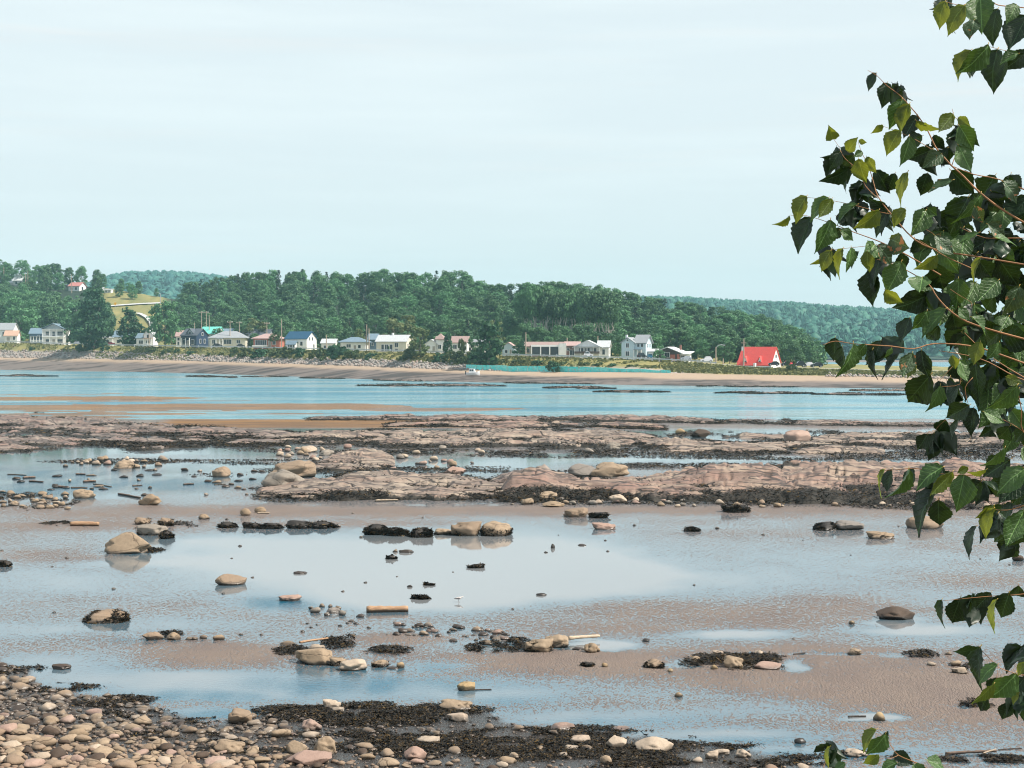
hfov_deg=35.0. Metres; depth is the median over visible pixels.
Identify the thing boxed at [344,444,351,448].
stone
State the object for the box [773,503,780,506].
stone
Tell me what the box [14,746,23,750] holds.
cobble
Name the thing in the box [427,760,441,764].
cobble
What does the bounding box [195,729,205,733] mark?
cobble
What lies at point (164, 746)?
cobble
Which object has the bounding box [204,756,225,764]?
cobble
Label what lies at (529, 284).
birch tree
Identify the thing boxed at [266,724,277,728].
cobble
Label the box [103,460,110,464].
stone
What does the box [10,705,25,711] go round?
cobble
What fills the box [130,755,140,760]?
cobble
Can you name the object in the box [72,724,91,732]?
cobble
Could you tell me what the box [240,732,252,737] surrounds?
cobble
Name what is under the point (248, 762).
cobble
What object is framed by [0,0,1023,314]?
sky
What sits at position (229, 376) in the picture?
rock ledge
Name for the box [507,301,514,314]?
woodland tree
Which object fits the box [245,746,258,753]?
cobble
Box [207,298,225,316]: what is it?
woodland tree
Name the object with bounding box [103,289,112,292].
shed
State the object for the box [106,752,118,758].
cobble
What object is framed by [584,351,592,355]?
parked car
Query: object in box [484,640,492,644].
stone
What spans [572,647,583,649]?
stone
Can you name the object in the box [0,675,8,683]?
cobble
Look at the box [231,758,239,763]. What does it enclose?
cobble
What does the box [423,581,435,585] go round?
stone
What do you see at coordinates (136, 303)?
hill road
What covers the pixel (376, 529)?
boulder
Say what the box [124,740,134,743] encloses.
cobble
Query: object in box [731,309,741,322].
woodland tree
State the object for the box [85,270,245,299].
wood
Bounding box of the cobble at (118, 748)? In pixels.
[112,746,126,750]
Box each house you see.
[0,323,20,342]
[9,274,29,284]
[28,328,41,343]
[41,323,69,344]
[68,282,86,290]
[112,330,135,345]
[135,330,157,346]
[175,330,183,346]
[180,328,209,347]
[202,327,223,345]
[208,331,249,347]
[242,329,272,347]
[251,334,283,348]
[284,331,317,349]
[320,339,338,347]
[338,337,370,350]
[367,334,378,348]
[375,333,412,351]
[425,333,469,354]
[469,339,485,350]
[502,342,517,355]
[524,342,565,357]
[564,341,580,357]
[572,340,611,358]
[620,335,658,360]
[657,345,693,361]
[737,347,781,367]
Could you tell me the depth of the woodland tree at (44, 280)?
980.63 m
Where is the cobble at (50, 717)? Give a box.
[43,715,59,722]
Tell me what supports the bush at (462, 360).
on the shore
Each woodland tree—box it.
[0,266,11,286]
[0,287,19,315]
[0,291,23,303]
[0,297,25,336]
[1,262,14,280]
[7,292,32,303]
[13,260,32,277]
[17,278,40,298]
[17,284,28,299]
[19,299,50,333]
[22,270,38,288]
[24,289,45,301]
[32,265,43,281]
[32,300,61,327]
[33,294,53,319]
[36,273,52,296]
[37,264,52,281]
[38,265,54,289]
[40,291,61,300]
[49,263,63,279]
[50,298,67,315]
[52,272,66,289]
[55,301,85,341]
[61,295,79,318]
[63,267,74,284]
[68,299,91,332]
[72,310,94,343]
[73,265,87,283]
[90,270,102,286]
[90,275,103,288]
[98,312,118,336]
[99,273,107,287]
[114,284,124,296]
[118,279,124,288]
[125,282,134,290]
[127,285,137,299]
[135,281,142,293]
[154,288,158,296]
[174,293,188,305]
[174,302,182,313]
[177,313,192,327]
[179,305,190,313]
[180,282,194,301]
[181,320,198,328]
[182,281,201,299]
[186,294,197,308]
[186,305,198,320]
[191,300,205,319]
[194,311,211,326]
[196,317,221,328]
[199,288,218,312]
[200,279,218,294]
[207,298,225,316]
[209,276,226,295]
[210,313,233,326]
[212,327,222,334]
[214,281,227,299]
[214,303,232,326]
[222,317,238,328]
[223,283,240,300]
[223,292,235,305]
[224,275,241,288]
[229,293,244,314]
[229,314,245,327]
[232,305,250,318]
[233,320,247,332]
[239,272,249,294]
[239,290,254,312]
[242,272,258,290]
[242,314,258,330]
[247,279,264,302]
[248,333,258,346]
[249,291,265,320]
[252,301,270,322]
[254,282,270,304]
[255,272,266,283]
[264,269,280,290]
[264,276,276,298]
[264,299,287,324]
[266,296,285,312]
[267,313,283,328]
[272,316,290,333]
[275,284,287,309]
[278,290,295,312]
[279,271,297,285]
[280,300,303,321]
[282,273,298,287]
[282,330,292,345]
[283,309,298,322]
[284,282,304,298]
[284,322,301,332]
[292,293,312,316]
[294,279,317,297]
[296,270,306,292]
[296,303,326,323]
[299,318,324,346]
[301,310,314,330]
[307,275,330,302]
[310,270,323,295]
[310,307,326,335]
[315,282,338,306]
[319,297,332,313]
[319,317,342,336]
[326,306,339,327]
[328,271,338,289]
[330,273,346,291]
[330,278,348,304]
[335,273,354,293]
[337,294,353,317]
[337,315,351,335]
[339,308,356,327]
[342,286,362,305]
[345,300,365,317]
[351,316,364,335]
[352,305,372,326]
[354,272,367,296]
[354,272,370,298]
[361,292,388,316]
[363,315,383,335]
[366,271,375,292]
[368,277,382,300]
[373,281,394,302]
[375,268,388,290]
[376,298,393,328]
[376,317,394,334]
[384,310,402,334]
[385,278,396,294]
[387,272,404,293]
[388,298,407,310]
[389,291,408,309]
[393,271,408,290]
[393,294,419,311]
[396,306,409,321]
[396,321,416,334]
[401,279,423,298]
[403,273,417,293]
[406,311,421,332]
[407,272,419,294]
[408,306,425,323]
[411,286,435,309]
[415,310,437,337]
[416,272,434,290]
[416,299,430,319]
[421,319,453,341]
[426,281,435,303]
[428,290,447,312]
[431,314,451,336]
[433,291,458,315]
[434,276,451,302]
[436,318,473,336]
[437,270,453,291]
[442,304,470,331]
[446,270,473,296]
[449,286,466,311]
[450,315,478,335]
[454,307,486,324]
[456,274,474,299]
[462,275,475,289]
[464,285,488,306]
[464,290,485,316]
[469,316,482,336]
[470,297,485,319]
[474,280,489,294]
[479,294,496,311]
[480,299,503,320]
[483,284,496,294]
[484,285,504,294]
[487,307,515,329]
[490,291,507,308]
[493,283,506,304]
[496,294,507,314]
[501,315,519,341]
[504,283,522,303]
[504,335,521,352]
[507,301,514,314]
[511,312,529,325]
[514,322,534,350]
[521,335,530,352]
[531,326,549,341]
[535,281,554,285]
[537,316,557,325]
[543,336,554,341]
[547,323,556,335]
[548,325,573,340]
[549,323,569,339]
[553,332,582,341]
[554,281,570,289]
[556,318,573,325]
[568,324,588,340]
[571,283,584,290]
[573,285,595,292]
[578,324,596,337]
[581,332,592,342]
[590,332,603,342]
[591,284,604,290]
[595,322,607,334]
[597,288,615,293]
[599,331,616,351]
[604,334,624,356]
[607,322,622,332]
[611,310,633,334]
[613,291,624,308]
[614,329,627,346]
[619,305,630,328]
[621,291,637,305]
[625,300,642,319]
[625,320,642,335]
[626,293,642,313]
[632,317,644,329]
[634,308,651,327]
[638,322,662,344]
[639,301,657,321]
[639,328,655,346]
[644,297,659,319]
[647,314,664,327]
[649,298,665,310]
[650,309,671,322]
[651,334,665,349]
[654,328,674,348]
[655,320,669,332]
[660,308,677,315]
[662,323,677,347]
[663,313,676,325]
[667,317,687,338]
[668,327,686,349]
[673,310,682,324]
[674,301,684,312]
[678,323,692,342]
[681,313,696,329]
[682,328,708,358]
[683,302,691,310]
[683,306,697,315]
[683,336,697,359]
[690,313,704,327]
[691,302,703,312]
[691,339,710,358]
[694,325,705,339]
[696,304,708,315]
[697,311,709,323]
[701,332,718,358]
[703,320,713,327]
[706,306,725,317]
[706,314,727,324]
[706,325,717,332]
[707,325,730,353]
[711,318,723,328]
[713,329,739,355]
[713,335,734,362]
[717,322,732,333]
[721,313,737,330]
[726,338,744,362]
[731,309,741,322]
[732,314,748,329]
[734,321,751,333]
[738,326,762,338]
[739,334,762,355]
[742,317,755,337]
[742,327,763,342]
[753,321,772,340]
[755,313,767,325]
[759,320,772,331]
[760,338,777,348]
[767,317,774,324]
[769,333,788,359]
[770,332,784,356]
[772,324,780,331]
[773,325,805,344]
[774,320,784,325]
[783,340,805,361]
[796,328,809,347]
[803,340,815,360]
[805,348,818,363]
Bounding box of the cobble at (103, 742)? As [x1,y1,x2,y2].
[98,739,109,745]
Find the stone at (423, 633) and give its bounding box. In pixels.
[419,631,428,634]
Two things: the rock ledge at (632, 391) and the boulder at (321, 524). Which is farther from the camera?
the rock ledge at (632, 391)
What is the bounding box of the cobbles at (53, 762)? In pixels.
[0,665,777,767]
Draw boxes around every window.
[57,331,62,335]
[224,339,231,343]
[255,340,266,344]
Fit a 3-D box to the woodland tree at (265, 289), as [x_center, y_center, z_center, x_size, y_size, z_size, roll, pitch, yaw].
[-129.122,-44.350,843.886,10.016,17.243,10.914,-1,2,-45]
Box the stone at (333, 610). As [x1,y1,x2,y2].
[326,607,339,613]
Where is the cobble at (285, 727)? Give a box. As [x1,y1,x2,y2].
[280,725,290,728]
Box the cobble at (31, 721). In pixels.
[22,718,38,725]
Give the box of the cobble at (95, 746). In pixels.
[90,744,100,748]
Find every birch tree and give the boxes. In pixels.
[513,290,525,335]
[519,295,528,322]
[520,296,537,326]
[523,285,542,332]
[524,283,540,327]
[537,285,552,330]
[537,291,554,335]
[550,288,562,326]
[550,291,567,333]
[557,291,576,324]
[563,287,577,331]
[570,290,584,318]
[572,294,583,325]
[575,298,594,325]
[580,292,598,324]
[589,290,615,334]
[597,299,614,331]
[605,296,621,330]
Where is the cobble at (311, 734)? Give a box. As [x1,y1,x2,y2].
[302,731,318,738]
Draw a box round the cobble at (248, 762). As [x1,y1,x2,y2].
[244,760,254,765]
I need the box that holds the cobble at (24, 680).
[15,677,28,683]
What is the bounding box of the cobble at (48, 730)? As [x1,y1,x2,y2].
[41,726,59,735]
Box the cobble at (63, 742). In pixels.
[58,740,70,744]
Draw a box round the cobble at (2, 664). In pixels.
[0,662,7,666]
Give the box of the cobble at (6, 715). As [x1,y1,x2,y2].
[0,712,9,717]
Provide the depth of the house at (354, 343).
608.10 m
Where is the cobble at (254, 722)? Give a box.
[247,719,261,725]
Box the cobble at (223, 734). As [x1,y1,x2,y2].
[219,733,229,736]
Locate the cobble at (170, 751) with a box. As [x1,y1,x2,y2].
[166,749,176,754]
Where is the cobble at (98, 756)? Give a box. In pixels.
[87,753,104,760]
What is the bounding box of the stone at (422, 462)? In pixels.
[419,461,426,464]
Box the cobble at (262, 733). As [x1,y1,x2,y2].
[256,731,266,735]
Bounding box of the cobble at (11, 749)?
[4,747,14,752]
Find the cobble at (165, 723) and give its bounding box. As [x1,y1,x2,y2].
[159,722,171,725]
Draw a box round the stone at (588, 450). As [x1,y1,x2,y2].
[584,448,593,452]
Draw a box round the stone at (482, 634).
[478,632,488,635]
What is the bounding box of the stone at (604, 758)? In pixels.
[600,755,611,763]
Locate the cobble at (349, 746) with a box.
[344,744,354,749]
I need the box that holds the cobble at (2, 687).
[0,685,6,690]
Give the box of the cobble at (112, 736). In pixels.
[108,734,119,739]
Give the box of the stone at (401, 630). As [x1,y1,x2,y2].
[398,628,407,632]
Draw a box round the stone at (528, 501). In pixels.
[521,498,533,504]
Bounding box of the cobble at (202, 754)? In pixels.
[195,751,208,758]
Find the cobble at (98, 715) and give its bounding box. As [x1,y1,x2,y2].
[89,713,102,719]
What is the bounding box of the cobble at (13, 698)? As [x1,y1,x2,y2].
[9,696,20,700]
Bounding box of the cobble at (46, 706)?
[38,702,56,711]
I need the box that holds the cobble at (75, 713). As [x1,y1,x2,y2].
[68,711,80,715]
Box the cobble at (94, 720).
[91,717,102,724]
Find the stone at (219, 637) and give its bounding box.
[213,634,224,639]
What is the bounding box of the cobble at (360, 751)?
[356,748,366,754]
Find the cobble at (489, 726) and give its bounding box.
[485,723,493,728]
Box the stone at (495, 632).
[492,630,501,634]
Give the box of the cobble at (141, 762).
[136,760,148,765]
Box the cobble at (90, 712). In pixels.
[85,708,101,715]
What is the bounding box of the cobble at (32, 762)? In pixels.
[23,758,45,767]
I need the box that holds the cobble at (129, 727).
[122,723,142,730]
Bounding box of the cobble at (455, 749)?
[448,746,460,753]
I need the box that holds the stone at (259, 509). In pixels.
[254,507,265,512]
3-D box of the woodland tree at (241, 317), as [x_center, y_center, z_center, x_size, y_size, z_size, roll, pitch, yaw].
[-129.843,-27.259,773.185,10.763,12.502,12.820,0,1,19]
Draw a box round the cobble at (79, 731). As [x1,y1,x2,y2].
[67,728,88,735]
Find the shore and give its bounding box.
[0,282,992,388]
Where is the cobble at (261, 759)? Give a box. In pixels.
[254,757,270,761]
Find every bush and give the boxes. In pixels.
[75,344,92,352]
[144,347,157,352]
[161,347,173,354]
[229,347,238,356]
[237,347,252,357]
[249,349,267,358]
[268,334,280,340]
[268,347,282,356]
[279,346,294,357]
[291,347,307,356]
[308,349,318,358]
[315,347,329,360]
[326,344,349,358]
[342,349,358,359]
[353,353,364,358]
[362,353,377,359]
[403,348,414,359]
[431,352,447,362]
[442,351,461,363]
[456,350,470,363]
[458,338,465,351]
[467,351,484,364]
[495,357,504,363]
[511,360,527,363]
[530,360,544,364]
[545,361,559,371]
[785,359,797,369]
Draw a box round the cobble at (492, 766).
[486,765,498,767]
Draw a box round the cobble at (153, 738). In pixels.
[148,736,158,740]
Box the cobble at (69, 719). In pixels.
[58,714,75,723]
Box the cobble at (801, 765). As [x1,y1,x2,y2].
[797,763,809,767]
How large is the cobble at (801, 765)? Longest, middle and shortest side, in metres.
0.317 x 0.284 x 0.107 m
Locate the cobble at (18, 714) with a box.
[14,711,27,716]
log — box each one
[70,521,99,525]
[366,606,407,612]
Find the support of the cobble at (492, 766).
on the tidal flat
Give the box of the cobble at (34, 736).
[23,734,41,739]
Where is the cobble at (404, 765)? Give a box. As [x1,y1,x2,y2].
[401,763,411,767]
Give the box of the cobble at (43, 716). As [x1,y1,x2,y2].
[40,713,53,719]
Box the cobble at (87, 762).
[80,757,101,766]
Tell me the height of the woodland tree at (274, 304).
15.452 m
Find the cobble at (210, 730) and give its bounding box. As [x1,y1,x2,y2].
[207,727,215,732]
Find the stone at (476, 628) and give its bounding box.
[471,626,480,630]
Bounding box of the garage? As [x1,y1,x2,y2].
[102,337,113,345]
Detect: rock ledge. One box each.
[0,375,57,376]
[0,411,291,438]
[0,428,290,452]
[185,375,220,376]
[221,376,237,377]
[240,375,288,376]
[246,470,503,500]
[273,427,661,449]
[299,376,345,378]
[303,413,984,426]
[314,448,399,470]
[355,383,505,386]
[372,379,444,381]
[379,419,667,429]
[483,464,550,482]
[492,457,1023,508]
[505,381,606,383]
[542,385,616,388]
[592,390,669,392]
[634,429,1023,450]
[666,444,789,452]
[696,385,800,386]
[713,390,813,393]
[795,444,884,455]
[809,392,905,395]
[849,388,960,391]
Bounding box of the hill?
[828,351,993,358]
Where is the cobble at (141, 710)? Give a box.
[136,708,147,713]
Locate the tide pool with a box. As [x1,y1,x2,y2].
[156,458,1011,718]
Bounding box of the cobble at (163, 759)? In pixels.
[157,756,170,763]
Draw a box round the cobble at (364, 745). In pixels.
[356,742,372,748]
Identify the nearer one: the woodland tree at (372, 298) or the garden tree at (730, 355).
the garden tree at (730, 355)
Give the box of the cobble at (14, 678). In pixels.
[11,676,19,681]
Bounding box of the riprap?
[0,349,954,378]
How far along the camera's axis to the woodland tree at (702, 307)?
742.94 m
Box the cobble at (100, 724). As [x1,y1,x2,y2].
[96,722,107,727]
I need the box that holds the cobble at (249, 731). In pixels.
[241,729,254,733]
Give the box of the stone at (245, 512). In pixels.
[240,508,250,515]
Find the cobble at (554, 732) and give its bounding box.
[549,730,557,734]
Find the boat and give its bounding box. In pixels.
[465,369,479,374]
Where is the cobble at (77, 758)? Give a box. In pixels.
[70,754,83,762]
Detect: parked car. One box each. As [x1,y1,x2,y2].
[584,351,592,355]
[637,353,646,357]
[680,356,691,359]
[700,356,712,361]
[768,361,779,365]
[795,361,805,366]
[810,362,822,366]
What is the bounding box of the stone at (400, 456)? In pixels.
[396,453,404,458]
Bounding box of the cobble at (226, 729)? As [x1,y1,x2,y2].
[219,727,229,732]
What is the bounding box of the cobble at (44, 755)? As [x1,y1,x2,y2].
[34,752,50,758]
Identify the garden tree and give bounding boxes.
[0,296,42,342]
[0,301,13,322]
[60,319,74,344]
[68,285,115,349]
[116,306,142,345]
[135,325,146,339]
[146,300,181,346]
[242,318,268,334]
[272,319,296,336]
[311,322,331,347]
[335,326,353,346]
[354,329,364,338]
[382,315,416,339]
[408,326,429,355]
[442,331,453,352]
[468,335,479,352]
[476,320,505,364]
[487,320,505,348]
[512,343,527,355]
[612,342,620,355]
[652,349,665,360]
[724,341,736,363]
[779,334,807,362]
[806,341,827,364]
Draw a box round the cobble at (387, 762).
[376,757,399,766]
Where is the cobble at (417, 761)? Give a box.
[409,759,424,763]
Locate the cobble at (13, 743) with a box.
[0,740,21,746]
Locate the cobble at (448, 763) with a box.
[445,761,453,765]
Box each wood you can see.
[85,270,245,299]
[641,295,1002,357]
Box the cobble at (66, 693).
[55,690,73,697]
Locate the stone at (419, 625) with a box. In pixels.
[414,623,423,626]
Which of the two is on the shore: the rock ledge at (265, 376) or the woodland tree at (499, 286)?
the woodland tree at (499, 286)
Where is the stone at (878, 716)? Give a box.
[873,712,884,720]
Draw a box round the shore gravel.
[0,672,810,767]
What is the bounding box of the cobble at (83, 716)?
[79,714,88,719]
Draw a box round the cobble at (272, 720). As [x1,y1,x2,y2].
[266,718,277,723]
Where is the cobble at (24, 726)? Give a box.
[17,723,29,729]
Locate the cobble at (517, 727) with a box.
[511,725,523,730]
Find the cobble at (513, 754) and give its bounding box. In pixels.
[509,752,518,758]
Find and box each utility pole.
[368,328,369,351]
[741,339,743,365]
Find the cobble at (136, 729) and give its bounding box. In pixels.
[130,728,143,730]
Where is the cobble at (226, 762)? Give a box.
[215,759,235,765]
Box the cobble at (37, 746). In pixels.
[31,741,45,750]
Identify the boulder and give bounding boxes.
[0,559,12,566]
[52,663,71,669]
[73,489,95,498]
[82,608,131,623]
[104,532,151,553]
[113,460,134,468]
[133,517,151,524]
[136,524,167,535]
[138,494,161,504]
[142,632,164,639]
[157,517,173,525]
[158,530,174,538]
[167,632,180,639]
[212,466,230,476]
[214,739,244,752]
[215,574,246,585]
[216,521,238,527]
[228,708,251,723]
[242,522,258,528]
[256,523,284,528]
[261,469,303,486]
[272,460,315,476]
[278,594,301,600]
[280,641,296,644]
[284,520,311,528]
[285,750,331,765]
[286,740,306,753]
[293,571,306,573]
[295,648,331,664]
[297,445,316,451]
[301,719,321,730]
[309,644,325,648]
[310,520,338,528]
[313,736,335,753]
[319,449,333,455]
[323,699,340,707]
[329,657,346,665]
[331,707,343,711]
[339,659,366,670]
[362,523,388,534]
[370,660,390,666]
[387,527,409,535]
[399,549,413,552]
[404,746,426,759]
[408,527,433,537]
[410,593,431,599]
[416,736,439,742]
[433,528,450,534]
[439,699,472,710]
[442,466,465,474]
[446,712,468,721]
[450,521,481,535]
[457,681,474,690]
[467,562,484,567]
[479,521,512,535]
[524,638,554,651]
[539,491,557,499]
[542,501,564,506]
[545,634,568,647]
[551,722,574,729]
[563,507,587,516]
[565,745,577,749]
[568,463,595,476]
[570,735,590,744]
[584,643,599,652]
[588,512,610,517]
[591,462,629,476]
[592,522,615,529]
[606,442,620,448]
[606,735,626,746]
[609,494,626,502]
[612,726,629,731]
[634,736,673,751]
[643,658,665,668]
[684,526,700,531]
[690,429,709,437]
[705,750,717,758]
[716,749,729,754]
[720,503,750,512]
[723,655,742,667]
[736,749,750,757]
[753,650,762,654]
[754,661,781,669]
[783,430,810,441]
[812,521,838,530]
[835,520,863,529]
[843,748,868,756]
[866,531,894,538]
[876,606,914,619]
[905,516,943,528]
[951,667,967,673]
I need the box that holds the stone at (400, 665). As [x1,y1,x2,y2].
[396,662,404,667]
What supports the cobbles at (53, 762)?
on the tidal flat
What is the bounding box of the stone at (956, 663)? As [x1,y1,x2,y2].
[950,660,960,665]
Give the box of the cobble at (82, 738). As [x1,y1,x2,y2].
[75,734,91,741]
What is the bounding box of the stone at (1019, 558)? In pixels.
[1012,555,1023,560]
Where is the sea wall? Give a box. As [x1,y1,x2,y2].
[466,365,670,372]
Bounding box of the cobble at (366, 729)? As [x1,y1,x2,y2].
[362,727,375,732]
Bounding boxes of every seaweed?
[0,491,48,499]
[0,498,80,508]
[0,663,48,674]
[25,682,104,692]
[39,520,70,525]
[41,458,214,464]
[69,692,160,707]
[102,706,177,717]
[121,726,235,739]
[135,520,197,527]
[146,547,165,552]
[158,629,184,637]
[167,458,322,464]
[173,716,253,723]
[184,738,315,753]
[228,443,373,452]
[245,703,326,716]
[253,493,344,502]
[255,465,448,473]
[258,727,428,744]
[260,700,498,727]
[271,644,308,654]
[320,632,357,648]
[326,497,483,500]
[334,448,509,455]
[335,732,539,761]
[364,644,413,654]
[387,465,521,471]
[437,723,707,761]
[454,496,606,504]
[463,639,508,652]
[466,448,644,457]
[480,470,566,472]
[502,636,530,652]
[543,740,823,767]
[568,447,752,454]
[580,498,727,504]
[588,451,1020,460]
[596,462,747,468]
[678,651,786,669]
[723,499,893,506]
[746,755,825,767]
[821,748,910,759]
[835,502,983,510]
[876,445,1020,455]
[902,648,939,657]
[939,752,1023,763]
[947,661,969,669]
[958,697,994,710]
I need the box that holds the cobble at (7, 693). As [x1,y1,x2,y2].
[3,690,15,695]
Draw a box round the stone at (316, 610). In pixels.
[310,607,320,612]
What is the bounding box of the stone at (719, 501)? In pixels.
[715,499,723,503]
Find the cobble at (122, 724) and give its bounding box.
[118,722,129,726]
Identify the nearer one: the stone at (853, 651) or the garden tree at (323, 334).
the stone at (853, 651)
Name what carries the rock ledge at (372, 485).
on the tidal flat
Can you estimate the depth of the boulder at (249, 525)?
89.81 m
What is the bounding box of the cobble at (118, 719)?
[115,717,123,721]
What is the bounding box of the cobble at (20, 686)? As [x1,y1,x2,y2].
[9,682,29,690]
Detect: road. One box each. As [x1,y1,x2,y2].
[18,342,916,370]
[111,302,159,305]
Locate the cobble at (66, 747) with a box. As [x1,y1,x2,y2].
[61,745,73,749]
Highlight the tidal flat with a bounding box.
[0,359,1023,767]
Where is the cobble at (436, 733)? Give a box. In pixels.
[430,731,439,735]
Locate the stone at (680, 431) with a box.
[675,428,685,433]
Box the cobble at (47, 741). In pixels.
[31,736,56,746]
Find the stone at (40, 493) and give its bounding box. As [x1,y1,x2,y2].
[37,491,46,495]
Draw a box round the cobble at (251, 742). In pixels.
[245,741,254,744]
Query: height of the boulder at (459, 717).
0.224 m
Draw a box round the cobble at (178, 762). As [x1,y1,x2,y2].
[168,756,186,767]
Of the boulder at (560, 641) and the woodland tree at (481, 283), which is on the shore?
the woodland tree at (481, 283)
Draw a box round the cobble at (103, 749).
[91,745,113,753]
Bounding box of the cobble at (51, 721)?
[43,718,56,725]
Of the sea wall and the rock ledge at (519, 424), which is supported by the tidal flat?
the rock ledge at (519, 424)
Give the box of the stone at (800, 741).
[794,738,805,743]
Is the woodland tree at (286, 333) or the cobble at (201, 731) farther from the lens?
the woodland tree at (286, 333)
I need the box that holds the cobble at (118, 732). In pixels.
[106,730,123,736]
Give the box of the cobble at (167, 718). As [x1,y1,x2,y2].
[160,716,172,720]
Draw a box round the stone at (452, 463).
[448,461,456,465]
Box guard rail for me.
[0,341,716,362]
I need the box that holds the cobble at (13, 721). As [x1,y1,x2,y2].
[7,720,20,723]
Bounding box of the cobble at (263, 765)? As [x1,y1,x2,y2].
[258,763,268,767]
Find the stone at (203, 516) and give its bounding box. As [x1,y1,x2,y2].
[198,514,209,518]
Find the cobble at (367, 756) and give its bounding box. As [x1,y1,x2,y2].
[360,753,375,758]
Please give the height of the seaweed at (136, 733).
0.156 m
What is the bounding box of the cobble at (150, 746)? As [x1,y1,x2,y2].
[139,743,155,750]
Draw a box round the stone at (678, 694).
[674,692,682,696]
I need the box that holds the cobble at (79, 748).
[73,744,87,752]
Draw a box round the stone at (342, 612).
[339,610,345,615]
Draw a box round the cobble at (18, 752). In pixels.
[7,749,24,756]
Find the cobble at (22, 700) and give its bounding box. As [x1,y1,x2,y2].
[15,698,27,703]
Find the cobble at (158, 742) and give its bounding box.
[151,738,167,748]
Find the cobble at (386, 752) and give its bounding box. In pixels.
[380,748,393,756]
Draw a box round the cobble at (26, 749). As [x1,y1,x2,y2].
[22,746,33,752]
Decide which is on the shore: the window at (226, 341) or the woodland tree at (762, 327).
the woodland tree at (762, 327)
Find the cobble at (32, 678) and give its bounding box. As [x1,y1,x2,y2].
[25,676,35,682]
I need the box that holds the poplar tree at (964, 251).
[772,0,1023,767]
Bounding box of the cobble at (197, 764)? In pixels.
[189,762,202,767]
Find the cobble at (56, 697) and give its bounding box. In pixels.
[49,694,65,700]
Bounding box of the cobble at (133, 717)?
[131,714,139,719]
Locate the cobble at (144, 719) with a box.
[132,714,151,725]
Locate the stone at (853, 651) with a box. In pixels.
[847,648,861,654]
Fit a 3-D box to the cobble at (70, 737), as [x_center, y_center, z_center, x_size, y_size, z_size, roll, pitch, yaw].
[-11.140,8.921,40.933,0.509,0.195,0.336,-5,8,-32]
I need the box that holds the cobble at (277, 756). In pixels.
[272,754,282,759]
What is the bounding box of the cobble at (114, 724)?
[108,722,118,726]
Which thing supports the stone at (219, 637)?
on the tidal flat
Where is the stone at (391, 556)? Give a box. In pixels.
[385,554,397,558]
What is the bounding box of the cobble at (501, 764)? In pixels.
[495,761,507,766]
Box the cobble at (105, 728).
[100,726,112,730]
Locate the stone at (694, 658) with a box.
[688,656,700,663]
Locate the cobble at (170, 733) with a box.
[162,730,179,737]
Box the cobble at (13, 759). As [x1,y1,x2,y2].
[2,754,24,765]
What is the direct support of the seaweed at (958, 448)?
on the tidal flat
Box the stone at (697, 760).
[692,757,702,762]
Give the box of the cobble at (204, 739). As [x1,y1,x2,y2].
[195,737,207,741]
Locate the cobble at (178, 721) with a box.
[174,719,184,723]
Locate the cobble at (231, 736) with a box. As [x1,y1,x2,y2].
[224,734,237,738]
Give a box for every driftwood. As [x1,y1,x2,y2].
[118,493,140,497]
[299,637,327,642]
[375,499,397,501]
[568,634,599,639]
[848,715,865,716]
[945,749,996,754]
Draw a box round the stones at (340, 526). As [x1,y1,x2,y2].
[0,446,1009,715]
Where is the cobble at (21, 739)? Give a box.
[10,735,32,743]
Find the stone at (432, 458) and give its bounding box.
[429,456,437,460]
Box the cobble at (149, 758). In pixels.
[140,755,156,761]
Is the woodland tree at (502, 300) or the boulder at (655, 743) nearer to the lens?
the boulder at (655, 743)
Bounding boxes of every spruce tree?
[196,279,202,300]
[273,270,281,295]
[308,282,317,308]
[347,317,355,336]
[355,283,364,303]
[358,286,367,305]
[362,323,367,339]
[434,300,442,321]
[453,297,463,320]
[459,281,466,304]
[462,319,473,338]
[504,289,513,311]
[628,307,640,330]
[738,324,745,341]
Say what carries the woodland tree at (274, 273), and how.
on the shore
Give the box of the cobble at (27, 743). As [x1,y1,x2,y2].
[23,741,32,745]
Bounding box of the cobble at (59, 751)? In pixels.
[49,745,66,757]
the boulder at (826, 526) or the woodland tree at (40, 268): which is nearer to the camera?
the boulder at (826, 526)
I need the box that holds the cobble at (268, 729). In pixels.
[263,727,273,732]
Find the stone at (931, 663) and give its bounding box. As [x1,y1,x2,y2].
[927,662,935,665]
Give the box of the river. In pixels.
[0,362,1023,419]
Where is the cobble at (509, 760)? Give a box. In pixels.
[499,756,516,763]
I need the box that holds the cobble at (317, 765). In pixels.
[312,762,321,767]
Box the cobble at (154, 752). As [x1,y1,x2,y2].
[150,750,159,754]
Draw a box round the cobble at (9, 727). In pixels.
[0,723,16,733]
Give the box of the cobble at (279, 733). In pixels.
[270,729,290,737]
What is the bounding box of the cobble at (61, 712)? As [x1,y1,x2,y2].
[57,709,66,715]
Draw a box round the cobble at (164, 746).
[159,743,173,750]
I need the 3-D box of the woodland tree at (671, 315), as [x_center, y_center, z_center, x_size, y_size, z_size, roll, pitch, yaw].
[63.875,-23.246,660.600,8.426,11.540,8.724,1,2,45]
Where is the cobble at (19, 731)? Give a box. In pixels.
[10,728,27,735]
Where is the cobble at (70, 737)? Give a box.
[60,734,76,741]
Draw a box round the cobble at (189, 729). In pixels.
[182,726,197,732]
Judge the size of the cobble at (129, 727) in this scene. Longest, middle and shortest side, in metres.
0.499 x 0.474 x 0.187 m
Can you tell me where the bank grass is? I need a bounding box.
[0,342,948,377]
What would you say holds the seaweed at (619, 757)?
on the tidal flat
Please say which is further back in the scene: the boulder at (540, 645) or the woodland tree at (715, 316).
the woodland tree at (715, 316)
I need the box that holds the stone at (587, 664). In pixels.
[580,661,595,666]
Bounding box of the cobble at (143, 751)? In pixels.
[136,749,148,754]
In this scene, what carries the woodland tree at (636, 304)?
on the shore

